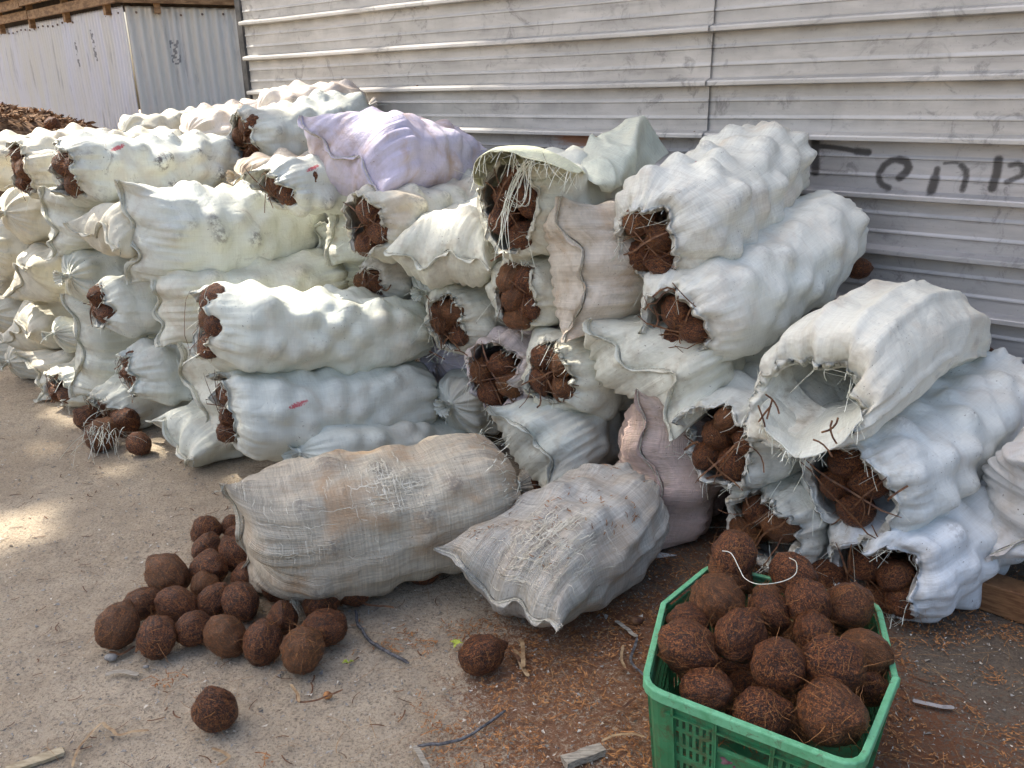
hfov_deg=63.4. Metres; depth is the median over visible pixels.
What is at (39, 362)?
coconut sack
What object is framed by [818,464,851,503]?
coconut
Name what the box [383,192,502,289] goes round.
coconut sack
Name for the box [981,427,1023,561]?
coconut sack
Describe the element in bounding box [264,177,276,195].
coconut
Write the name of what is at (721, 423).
coconut
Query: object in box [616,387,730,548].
coconut sack
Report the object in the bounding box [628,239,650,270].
coconut
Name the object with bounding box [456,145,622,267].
coconut sack
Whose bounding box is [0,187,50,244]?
coconut sack
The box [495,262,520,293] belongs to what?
coconut
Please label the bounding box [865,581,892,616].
coconut
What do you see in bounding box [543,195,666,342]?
coconut sack
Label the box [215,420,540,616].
coconut sack
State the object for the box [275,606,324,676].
coconut
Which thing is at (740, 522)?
coconut
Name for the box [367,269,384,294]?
coconut
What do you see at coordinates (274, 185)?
coconut
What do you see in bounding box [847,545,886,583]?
coconut
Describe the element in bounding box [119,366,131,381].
coconut
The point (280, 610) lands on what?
coconut
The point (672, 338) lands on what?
coconut
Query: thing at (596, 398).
coconut sack
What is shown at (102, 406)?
coconut
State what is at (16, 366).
coconut sack
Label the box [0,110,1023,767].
ground
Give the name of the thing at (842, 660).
coconut
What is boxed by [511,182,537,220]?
coconut
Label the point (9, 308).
coconut sack
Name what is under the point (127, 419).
coconut
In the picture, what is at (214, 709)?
coconut
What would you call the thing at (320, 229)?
coconut sack
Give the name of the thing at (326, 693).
husk ball
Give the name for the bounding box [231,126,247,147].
coconut
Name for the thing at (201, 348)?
coconut
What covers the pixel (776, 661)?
coconut
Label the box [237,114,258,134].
coconut
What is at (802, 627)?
coconut
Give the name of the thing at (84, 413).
coconut
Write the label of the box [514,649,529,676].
husk strip
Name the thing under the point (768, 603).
coconut
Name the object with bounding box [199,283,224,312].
coconut
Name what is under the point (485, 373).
coconut
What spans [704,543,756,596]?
coconut
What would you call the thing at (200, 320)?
coconut
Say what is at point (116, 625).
coconut
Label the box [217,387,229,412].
coconut
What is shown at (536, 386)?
coconut
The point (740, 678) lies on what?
coconut
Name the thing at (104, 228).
coconut sack
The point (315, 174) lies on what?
coconut
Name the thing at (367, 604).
husk strip
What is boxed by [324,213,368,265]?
coconut sack
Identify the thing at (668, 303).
coconut
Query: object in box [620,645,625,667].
husk strip
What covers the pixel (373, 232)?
coconut
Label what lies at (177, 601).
coconut
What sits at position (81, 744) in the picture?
dry reed
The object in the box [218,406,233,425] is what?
coconut
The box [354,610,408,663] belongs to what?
leaf strip
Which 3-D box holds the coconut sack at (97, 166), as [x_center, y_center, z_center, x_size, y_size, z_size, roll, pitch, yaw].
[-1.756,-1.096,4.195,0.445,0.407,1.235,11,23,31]
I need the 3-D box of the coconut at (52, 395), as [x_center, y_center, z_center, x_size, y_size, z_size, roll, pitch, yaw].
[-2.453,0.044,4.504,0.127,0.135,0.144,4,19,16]
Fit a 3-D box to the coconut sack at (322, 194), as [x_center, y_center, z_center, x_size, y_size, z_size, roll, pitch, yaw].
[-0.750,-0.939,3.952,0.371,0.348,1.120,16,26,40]
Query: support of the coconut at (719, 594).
in the plastic crate
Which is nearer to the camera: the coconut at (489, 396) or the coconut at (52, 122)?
the coconut at (489, 396)
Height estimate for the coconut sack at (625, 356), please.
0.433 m
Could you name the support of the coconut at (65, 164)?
in the coconut sack at (97, 166)
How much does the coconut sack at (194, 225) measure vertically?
0.543 m
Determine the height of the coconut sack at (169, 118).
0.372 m
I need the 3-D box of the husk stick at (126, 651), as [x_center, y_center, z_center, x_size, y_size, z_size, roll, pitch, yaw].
[-1.186,0.815,2.519,0.075,0.005,0.032,-8,21,-20]
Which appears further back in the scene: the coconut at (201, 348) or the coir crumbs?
the coconut at (201, 348)
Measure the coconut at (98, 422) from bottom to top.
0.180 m
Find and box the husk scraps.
[0,427,994,767]
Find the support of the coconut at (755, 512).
in the coconut sack at (787, 503)
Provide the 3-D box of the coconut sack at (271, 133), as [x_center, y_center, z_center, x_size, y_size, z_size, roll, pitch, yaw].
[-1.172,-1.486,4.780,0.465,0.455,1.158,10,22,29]
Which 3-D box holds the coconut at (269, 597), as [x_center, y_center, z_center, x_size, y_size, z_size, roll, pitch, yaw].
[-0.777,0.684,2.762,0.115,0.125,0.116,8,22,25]
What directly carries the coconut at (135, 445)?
on the ground
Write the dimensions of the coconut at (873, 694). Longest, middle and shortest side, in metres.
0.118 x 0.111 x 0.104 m
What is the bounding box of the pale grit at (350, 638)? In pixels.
[0,400,1023,767]
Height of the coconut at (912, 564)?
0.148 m
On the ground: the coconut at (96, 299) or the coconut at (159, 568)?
the coconut at (159, 568)
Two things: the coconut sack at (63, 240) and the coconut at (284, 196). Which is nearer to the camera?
the coconut at (284, 196)
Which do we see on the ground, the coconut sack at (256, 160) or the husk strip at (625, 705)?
the husk strip at (625, 705)
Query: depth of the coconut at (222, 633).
2.47 m
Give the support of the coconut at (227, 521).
on the ground
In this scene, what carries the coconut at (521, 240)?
in the coconut sack at (550, 174)
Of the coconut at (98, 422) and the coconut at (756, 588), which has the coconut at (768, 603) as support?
the coconut at (756, 588)
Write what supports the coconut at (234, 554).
on the ground
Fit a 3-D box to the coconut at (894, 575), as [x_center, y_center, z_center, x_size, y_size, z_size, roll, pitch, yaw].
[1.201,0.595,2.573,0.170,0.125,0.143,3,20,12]
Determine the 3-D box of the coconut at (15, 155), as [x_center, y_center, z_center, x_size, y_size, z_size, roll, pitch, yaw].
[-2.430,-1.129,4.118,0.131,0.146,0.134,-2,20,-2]
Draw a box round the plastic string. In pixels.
[724,551,796,584]
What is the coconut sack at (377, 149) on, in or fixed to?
on the coconut sack at (403, 207)
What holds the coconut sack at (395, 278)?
on the coconut sack
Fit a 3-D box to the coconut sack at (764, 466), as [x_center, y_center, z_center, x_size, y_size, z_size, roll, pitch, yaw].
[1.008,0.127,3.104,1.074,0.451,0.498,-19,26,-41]
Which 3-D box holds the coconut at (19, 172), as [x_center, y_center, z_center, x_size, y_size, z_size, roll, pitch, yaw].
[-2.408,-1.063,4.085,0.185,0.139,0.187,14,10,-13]
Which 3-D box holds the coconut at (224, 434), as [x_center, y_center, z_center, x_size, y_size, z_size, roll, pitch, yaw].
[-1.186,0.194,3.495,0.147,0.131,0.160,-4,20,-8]
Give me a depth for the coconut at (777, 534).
2.75 m
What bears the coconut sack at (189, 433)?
on the ground
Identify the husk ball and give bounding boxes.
[323,691,331,698]
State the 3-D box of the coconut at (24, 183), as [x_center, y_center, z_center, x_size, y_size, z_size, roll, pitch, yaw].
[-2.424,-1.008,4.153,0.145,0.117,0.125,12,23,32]
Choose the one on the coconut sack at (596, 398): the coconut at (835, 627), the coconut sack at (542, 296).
the coconut sack at (542, 296)
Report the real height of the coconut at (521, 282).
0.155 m
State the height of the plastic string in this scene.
0.034 m
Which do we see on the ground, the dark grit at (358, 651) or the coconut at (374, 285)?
the dark grit at (358, 651)
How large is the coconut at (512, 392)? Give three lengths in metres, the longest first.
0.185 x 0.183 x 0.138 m
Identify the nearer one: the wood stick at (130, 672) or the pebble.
the wood stick at (130, 672)
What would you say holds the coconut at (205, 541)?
on the ground
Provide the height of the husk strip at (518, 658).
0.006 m
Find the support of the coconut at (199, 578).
on the ground
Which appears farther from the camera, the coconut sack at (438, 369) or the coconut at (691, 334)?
the coconut sack at (438, 369)
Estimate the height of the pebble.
0.024 m
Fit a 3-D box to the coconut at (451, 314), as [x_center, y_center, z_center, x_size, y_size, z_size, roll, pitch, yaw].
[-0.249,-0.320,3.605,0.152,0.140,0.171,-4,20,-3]
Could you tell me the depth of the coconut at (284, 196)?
3.61 m
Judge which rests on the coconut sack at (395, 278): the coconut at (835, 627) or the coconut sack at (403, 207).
the coconut sack at (403, 207)
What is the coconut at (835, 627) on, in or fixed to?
in the plastic crate
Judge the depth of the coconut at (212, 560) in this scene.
2.81 m
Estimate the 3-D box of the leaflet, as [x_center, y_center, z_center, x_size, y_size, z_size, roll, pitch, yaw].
[-0.168,0.785,2.513,0.034,0.009,0.040,-10,22,-25]
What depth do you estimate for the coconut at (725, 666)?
2.19 m
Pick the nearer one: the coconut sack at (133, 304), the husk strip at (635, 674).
the husk strip at (635, 674)
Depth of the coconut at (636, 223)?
2.88 m
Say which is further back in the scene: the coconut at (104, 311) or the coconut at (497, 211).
the coconut at (104, 311)
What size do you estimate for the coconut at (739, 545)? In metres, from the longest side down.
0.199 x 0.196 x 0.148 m
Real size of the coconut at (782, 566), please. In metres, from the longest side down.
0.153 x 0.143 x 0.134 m
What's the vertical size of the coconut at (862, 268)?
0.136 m
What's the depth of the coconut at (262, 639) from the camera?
2.43 m
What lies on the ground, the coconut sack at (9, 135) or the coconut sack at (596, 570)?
the coconut sack at (596, 570)
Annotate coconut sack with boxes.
[0,122,110,190]
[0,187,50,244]
[0,217,44,276]
[0,242,68,303]
[0,275,23,300]
[0,298,22,332]
[0,300,72,351]
[0,332,8,360]
[0,346,37,378]
[2,125,183,209]
[10,349,74,402]
[38,186,93,259]
[38,357,95,411]
[41,316,76,352]
[46,128,240,211]
[52,249,131,303]
[58,293,140,397]
[59,374,190,464]
[63,183,232,258]
[73,275,161,338]
[106,337,192,405]
[114,179,328,284]
[117,106,194,131]
[145,399,244,466]
[150,248,348,347]
[164,279,433,374]
[176,341,219,430]
[179,98,257,135]
[199,360,438,461]
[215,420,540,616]
[226,147,309,184]
[227,89,369,158]
[242,154,346,218]
[257,79,385,108]
[281,415,487,459]
[297,106,487,196]
[314,221,359,287]
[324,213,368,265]
[336,168,480,265]
[341,257,412,299]
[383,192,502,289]
[404,276,449,307]
[412,278,505,374]
[418,339,465,382]
[433,368,516,434]
[433,462,668,633]
[454,325,558,423]
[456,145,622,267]
[477,254,559,340]
[486,392,626,487]
[508,325,633,420]
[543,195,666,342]
[582,315,745,447]
[607,121,816,308]
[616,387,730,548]
[633,190,869,367]
[670,362,801,497]
[718,470,829,573]
[732,279,991,472]
[744,337,780,363]
[793,347,1023,559]
[812,479,1023,628]
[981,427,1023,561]
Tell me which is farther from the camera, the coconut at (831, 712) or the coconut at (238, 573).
the coconut at (238, 573)
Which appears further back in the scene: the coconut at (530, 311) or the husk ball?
the coconut at (530, 311)
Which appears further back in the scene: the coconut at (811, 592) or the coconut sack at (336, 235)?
the coconut sack at (336, 235)
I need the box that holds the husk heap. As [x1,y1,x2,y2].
[0,102,104,209]
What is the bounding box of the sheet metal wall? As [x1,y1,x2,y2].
[234,0,1023,363]
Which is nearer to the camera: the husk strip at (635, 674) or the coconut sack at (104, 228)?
the husk strip at (635, 674)
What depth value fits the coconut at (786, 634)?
2.21 m
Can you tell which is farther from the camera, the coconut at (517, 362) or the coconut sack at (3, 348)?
the coconut sack at (3, 348)
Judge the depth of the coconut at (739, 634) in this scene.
1.95 m
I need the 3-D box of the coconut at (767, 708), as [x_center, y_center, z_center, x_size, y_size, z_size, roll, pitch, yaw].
[0.558,0.749,1.844,0.168,0.153,0.177,-26,29,24]
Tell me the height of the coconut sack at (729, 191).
0.610 m
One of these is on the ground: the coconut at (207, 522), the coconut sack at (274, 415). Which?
the coconut at (207, 522)
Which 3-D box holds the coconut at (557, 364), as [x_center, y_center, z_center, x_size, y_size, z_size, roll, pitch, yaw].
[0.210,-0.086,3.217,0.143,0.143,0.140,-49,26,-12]
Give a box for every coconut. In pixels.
[6,158,30,180]
[8,144,23,162]
[15,178,32,192]
[44,116,61,130]
[46,382,62,401]
[51,152,68,178]
[56,157,79,180]
[56,386,69,403]
[62,175,83,199]
[68,405,102,430]
[78,416,119,454]
[84,280,104,307]
[86,599,140,650]
[88,305,116,323]
[97,400,111,411]
[103,410,110,416]
[111,407,143,439]
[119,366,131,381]
[122,350,133,367]
[123,584,161,620]
[124,432,151,455]
[136,608,176,662]
[141,551,190,590]
[153,578,197,622]
[175,609,213,648]
[183,683,239,739]
[188,508,223,543]
[188,546,232,581]
[190,334,216,361]
[190,528,220,558]
[190,570,224,597]
[195,581,227,615]
[196,308,205,328]
[196,609,248,661]
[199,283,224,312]
[201,315,222,337]
[211,423,236,448]
[212,382,222,400]
[214,535,246,571]
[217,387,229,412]
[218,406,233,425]
[220,581,263,620]
[221,514,235,534]
[224,522,235,535]
[230,557,248,582]
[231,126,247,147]
[235,612,283,668]
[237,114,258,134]
[242,147,252,157]
[246,135,259,152]
[261,589,289,603]
[262,599,298,634]
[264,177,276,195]
[267,167,280,190]
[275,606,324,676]
[276,186,296,205]
[299,597,342,616]
[301,605,347,649]
[313,169,317,181]
[341,595,369,612]
[348,270,370,290]
[354,231,377,256]
[355,197,379,224]
[363,218,388,243]
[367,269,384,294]
[411,573,439,584]
[426,296,448,322]
[427,315,451,334]
[440,299,466,325]
[447,325,468,346]
[457,631,508,676]
[464,353,495,385]
[476,380,504,405]
[485,205,519,237]
[486,352,517,375]
[487,177,515,212]
[494,370,522,399]
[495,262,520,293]
[496,287,525,311]
[499,160,527,192]
[503,310,530,334]
[508,215,531,249]
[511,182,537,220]
[511,353,520,369]
[514,262,542,295]
[518,295,540,319]
[519,211,527,220]
[528,344,553,370]
[529,368,554,396]
[548,375,577,402]
[549,353,569,377]
[614,209,662,239]
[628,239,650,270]
[643,249,674,274]
[645,213,671,252]
[648,612,718,674]
[658,294,691,331]
[663,328,679,344]
[665,595,709,628]
[678,315,707,343]
[679,662,738,711]
[682,568,749,627]
[689,440,719,470]
[701,419,732,451]
[702,527,762,575]
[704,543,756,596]
[709,444,745,481]
[711,600,769,664]
[713,406,741,433]
[714,656,750,675]
[723,669,758,715]
[728,512,761,543]
[730,427,749,458]
[731,681,802,744]
[739,630,808,701]
[741,488,771,530]
[746,582,793,637]
[748,581,784,596]
[756,528,770,546]
[757,510,799,549]
[762,551,822,595]
[768,622,795,644]
[776,700,810,759]
[780,575,841,621]
[782,678,809,707]
[785,673,870,754]
[786,595,841,649]
[801,618,892,691]
[812,552,850,588]
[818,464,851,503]
[824,449,863,482]
[826,577,895,631]
[829,620,846,635]
[831,490,877,531]
[840,626,897,677]
[847,466,889,500]
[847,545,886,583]
[849,256,873,281]
[854,669,888,706]
[864,551,891,582]
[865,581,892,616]
[871,557,914,592]
[885,585,925,626]
[906,553,917,571]
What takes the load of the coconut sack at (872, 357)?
on the coconut sack at (934, 447)
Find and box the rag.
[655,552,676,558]
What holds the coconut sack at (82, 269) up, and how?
on the coconut sack at (95, 353)
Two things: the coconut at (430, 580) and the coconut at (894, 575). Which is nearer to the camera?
the coconut at (894, 575)
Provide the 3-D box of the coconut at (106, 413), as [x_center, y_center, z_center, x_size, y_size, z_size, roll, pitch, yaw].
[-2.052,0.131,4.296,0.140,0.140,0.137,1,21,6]
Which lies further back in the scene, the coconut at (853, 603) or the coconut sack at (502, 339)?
the coconut sack at (502, 339)
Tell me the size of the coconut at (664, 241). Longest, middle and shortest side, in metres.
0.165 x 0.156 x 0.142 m
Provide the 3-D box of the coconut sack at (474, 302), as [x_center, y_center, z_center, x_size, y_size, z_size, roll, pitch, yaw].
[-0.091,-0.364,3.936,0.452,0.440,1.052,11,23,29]
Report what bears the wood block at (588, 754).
on the ground
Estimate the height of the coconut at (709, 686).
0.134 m
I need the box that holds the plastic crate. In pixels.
[643,566,899,767]
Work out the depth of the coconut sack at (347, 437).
3.49 m
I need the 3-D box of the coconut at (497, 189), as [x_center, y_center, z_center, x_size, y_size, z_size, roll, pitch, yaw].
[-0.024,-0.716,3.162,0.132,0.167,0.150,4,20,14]
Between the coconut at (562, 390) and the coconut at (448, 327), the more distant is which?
the coconut at (448, 327)
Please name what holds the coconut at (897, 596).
on the ground
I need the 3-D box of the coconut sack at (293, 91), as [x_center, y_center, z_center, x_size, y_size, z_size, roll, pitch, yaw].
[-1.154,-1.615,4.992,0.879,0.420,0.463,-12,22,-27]
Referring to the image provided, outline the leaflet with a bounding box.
[450,639,462,647]
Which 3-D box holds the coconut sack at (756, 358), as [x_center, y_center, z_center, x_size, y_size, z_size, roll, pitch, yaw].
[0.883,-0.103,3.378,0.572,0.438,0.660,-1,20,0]
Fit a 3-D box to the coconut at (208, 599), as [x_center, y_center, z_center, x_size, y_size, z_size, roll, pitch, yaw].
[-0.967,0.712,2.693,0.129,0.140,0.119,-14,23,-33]
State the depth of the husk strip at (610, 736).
2.13 m
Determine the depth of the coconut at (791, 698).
2.08 m
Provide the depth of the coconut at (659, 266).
2.89 m
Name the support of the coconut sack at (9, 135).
on the coconut sack at (12, 246)
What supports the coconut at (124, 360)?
in the coconut sack at (151, 368)
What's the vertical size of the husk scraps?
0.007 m
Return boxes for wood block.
[6,747,64,767]
[560,742,605,767]
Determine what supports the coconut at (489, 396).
in the coconut sack at (502, 339)
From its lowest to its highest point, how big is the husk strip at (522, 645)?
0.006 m
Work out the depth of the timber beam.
2.62 m
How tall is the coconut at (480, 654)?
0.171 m
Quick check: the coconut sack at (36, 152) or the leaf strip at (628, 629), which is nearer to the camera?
the leaf strip at (628, 629)
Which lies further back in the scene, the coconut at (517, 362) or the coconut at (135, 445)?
the coconut at (135, 445)
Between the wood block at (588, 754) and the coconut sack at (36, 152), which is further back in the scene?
the coconut sack at (36, 152)
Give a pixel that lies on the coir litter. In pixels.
(648, 725)
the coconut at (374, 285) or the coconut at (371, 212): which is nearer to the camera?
the coconut at (371, 212)
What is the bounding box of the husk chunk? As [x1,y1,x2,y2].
[630,616,643,624]
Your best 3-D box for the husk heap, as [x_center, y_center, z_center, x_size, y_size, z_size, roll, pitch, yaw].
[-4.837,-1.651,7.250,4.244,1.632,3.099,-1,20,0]
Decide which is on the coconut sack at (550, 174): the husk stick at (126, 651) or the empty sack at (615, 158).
the empty sack at (615, 158)
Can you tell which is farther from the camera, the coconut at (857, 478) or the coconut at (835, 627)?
the coconut at (857, 478)
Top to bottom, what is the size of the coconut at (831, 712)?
0.180 m
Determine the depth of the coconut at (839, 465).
2.54 m
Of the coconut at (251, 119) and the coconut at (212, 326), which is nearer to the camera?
the coconut at (212, 326)
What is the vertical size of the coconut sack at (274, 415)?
0.478 m
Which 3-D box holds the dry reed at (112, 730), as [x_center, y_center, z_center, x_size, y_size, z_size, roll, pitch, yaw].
[-1.039,0.924,2.204,0.143,0.004,0.038,3,20,12]
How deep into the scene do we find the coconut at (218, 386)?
3.46 m
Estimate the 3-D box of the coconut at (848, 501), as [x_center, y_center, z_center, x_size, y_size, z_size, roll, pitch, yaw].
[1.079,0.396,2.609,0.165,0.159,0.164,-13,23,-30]
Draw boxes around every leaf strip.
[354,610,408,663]
[413,745,429,767]
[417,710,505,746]
[615,620,637,636]
[629,638,642,674]
[913,699,954,708]
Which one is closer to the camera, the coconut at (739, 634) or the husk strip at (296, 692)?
the coconut at (739, 634)
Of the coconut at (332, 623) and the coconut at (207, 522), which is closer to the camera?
the coconut at (332, 623)
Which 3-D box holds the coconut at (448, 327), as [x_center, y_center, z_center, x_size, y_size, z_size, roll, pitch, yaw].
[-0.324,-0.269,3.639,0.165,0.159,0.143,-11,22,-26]
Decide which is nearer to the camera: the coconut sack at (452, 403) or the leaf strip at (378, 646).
the leaf strip at (378, 646)
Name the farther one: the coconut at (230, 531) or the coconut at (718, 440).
the coconut at (230, 531)
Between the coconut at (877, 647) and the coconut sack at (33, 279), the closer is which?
the coconut at (877, 647)
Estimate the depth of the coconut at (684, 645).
1.95 m
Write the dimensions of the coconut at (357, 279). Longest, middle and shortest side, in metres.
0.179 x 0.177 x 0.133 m
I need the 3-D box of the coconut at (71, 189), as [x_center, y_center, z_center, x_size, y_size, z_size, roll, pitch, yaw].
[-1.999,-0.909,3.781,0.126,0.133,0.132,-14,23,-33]
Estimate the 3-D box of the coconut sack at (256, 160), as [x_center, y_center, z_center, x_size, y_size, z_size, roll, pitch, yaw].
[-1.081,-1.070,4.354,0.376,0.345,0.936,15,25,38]
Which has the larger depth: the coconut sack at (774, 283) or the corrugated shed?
the corrugated shed
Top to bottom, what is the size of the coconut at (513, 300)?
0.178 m
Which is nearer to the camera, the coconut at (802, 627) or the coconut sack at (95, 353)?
the coconut at (802, 627)
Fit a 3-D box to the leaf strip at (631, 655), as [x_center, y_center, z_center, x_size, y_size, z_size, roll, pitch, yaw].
[0.366,0.810,2.456,0.042,0.005,0.181,-1,20,0]
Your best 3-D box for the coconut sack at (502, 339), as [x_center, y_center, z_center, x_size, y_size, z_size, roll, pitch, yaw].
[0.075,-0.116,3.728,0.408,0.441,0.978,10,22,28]
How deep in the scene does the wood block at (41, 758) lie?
2.12 m
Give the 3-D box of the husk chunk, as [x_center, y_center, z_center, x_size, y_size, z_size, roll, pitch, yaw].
[0.396,0.751,2.629,0.044,0.027,0.032,-1,20,0]
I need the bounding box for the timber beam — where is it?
[857,545,1023,623]
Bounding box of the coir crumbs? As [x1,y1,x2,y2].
[467,464,644,566]
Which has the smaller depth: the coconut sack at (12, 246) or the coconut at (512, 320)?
the coconut at (512, 320)
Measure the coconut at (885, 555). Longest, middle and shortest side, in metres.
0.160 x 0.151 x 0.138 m
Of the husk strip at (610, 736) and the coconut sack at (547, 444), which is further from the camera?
the coconut sack at (547, 444)
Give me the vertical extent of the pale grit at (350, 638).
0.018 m
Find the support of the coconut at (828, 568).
on the ground
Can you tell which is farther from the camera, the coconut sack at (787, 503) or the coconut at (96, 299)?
the coconut at (96, 299)
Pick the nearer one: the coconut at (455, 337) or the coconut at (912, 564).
the coconut at (912, 564)
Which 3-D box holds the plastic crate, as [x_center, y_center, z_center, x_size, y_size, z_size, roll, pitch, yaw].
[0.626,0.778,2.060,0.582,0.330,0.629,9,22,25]
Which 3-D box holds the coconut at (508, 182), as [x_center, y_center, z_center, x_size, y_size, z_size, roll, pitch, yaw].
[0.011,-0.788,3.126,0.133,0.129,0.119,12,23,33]
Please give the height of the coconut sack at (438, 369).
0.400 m
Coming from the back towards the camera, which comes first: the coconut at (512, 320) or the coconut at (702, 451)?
the coconut at (512, 320)
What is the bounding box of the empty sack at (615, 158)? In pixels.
[581,116,668,192]
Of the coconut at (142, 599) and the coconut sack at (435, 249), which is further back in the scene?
the coconut sack at (435, 249)
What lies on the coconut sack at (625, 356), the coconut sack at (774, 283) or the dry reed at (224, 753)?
the coconut sack at (774, 283)
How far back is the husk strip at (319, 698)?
2.28 m
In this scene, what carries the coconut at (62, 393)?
in the coconut sack at (64, 373)
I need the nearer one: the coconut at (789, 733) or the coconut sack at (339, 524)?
the coconut at (789, 733)
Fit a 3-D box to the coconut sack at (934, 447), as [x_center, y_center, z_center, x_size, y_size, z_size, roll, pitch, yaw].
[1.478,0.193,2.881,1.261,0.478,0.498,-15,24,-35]
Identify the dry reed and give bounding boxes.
[71,722,101,766]
[102,722,148,735]
[211,747,230,765]
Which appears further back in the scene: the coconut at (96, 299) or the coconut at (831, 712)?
the coconut at (96, 299)
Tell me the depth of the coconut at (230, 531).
3.07 m
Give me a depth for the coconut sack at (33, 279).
4.42 m
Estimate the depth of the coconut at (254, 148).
4.42 m
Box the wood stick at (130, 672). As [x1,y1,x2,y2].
[105,669,138,676]
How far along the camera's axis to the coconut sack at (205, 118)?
4.89 m
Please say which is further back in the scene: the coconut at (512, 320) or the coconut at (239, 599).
the coconut at (512, 320)
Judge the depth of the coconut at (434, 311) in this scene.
3.58 m
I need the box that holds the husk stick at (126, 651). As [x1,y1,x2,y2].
[109,646,134,654]
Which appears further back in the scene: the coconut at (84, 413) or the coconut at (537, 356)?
the coconut at (84, 413)
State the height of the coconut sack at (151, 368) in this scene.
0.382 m
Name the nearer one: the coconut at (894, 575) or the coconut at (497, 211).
the coconut at (894, 575)
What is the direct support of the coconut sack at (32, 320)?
on the coconut sack at (39, 362)
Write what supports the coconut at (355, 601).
on the ground
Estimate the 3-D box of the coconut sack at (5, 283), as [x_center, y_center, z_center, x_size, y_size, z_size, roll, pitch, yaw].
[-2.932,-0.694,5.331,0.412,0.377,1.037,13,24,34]
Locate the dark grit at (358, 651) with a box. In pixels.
[0,401,1023,767]
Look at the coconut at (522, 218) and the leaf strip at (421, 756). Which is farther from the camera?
the coconut at (522, 218)
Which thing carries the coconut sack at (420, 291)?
on the coconut sack at (438, 369)
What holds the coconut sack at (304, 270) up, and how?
on the coconut sack at (191, 376)
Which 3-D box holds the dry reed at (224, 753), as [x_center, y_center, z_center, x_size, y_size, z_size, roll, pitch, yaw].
[-0.743,0.948,2.120,0.037,0.005,0.069,-12,22,-29]
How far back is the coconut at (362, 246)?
3.56 m
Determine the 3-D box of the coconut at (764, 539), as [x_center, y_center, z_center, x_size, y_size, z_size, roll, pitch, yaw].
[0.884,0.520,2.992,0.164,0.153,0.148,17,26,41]
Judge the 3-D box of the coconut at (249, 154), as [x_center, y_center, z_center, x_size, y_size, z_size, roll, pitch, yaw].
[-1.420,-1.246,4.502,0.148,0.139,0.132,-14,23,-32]
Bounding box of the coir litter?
[139,521,1023,767]
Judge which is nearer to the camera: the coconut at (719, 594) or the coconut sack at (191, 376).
the coconut at (719, 594)
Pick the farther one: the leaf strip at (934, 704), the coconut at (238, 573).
the coconut at (238, 573)
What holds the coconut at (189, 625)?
on the ground
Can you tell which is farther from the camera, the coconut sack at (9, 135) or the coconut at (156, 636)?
the coconut sack at (9, 135)
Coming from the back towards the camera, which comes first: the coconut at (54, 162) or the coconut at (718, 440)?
the coconut at (54, 162)
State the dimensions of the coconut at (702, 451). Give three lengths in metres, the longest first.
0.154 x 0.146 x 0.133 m
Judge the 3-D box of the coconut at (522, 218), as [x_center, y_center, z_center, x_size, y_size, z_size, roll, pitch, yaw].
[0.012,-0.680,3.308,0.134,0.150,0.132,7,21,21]
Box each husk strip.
[290,684,299,702]
[296,689,342,702]
[361,602,393,607]
[506,648,527,663]
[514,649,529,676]
[519,638,525,667]
[593,697,635,711]
[601,732,644,741]
[618,666,642,679]
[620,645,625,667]
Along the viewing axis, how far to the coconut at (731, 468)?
2.79 m
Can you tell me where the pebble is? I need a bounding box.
[104,653,117,661]
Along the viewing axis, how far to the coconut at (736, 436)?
2.76 m
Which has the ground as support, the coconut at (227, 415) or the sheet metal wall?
the sheet metal wall
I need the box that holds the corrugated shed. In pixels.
[0,0,244,129]
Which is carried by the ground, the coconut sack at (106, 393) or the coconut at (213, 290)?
the coconut sack at (106, 393)
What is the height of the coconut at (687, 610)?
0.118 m
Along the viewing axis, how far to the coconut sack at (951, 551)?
2.53 m
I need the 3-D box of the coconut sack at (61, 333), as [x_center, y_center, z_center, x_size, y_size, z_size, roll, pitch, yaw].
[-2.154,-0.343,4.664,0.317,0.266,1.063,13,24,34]
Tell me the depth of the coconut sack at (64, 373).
4.43 m

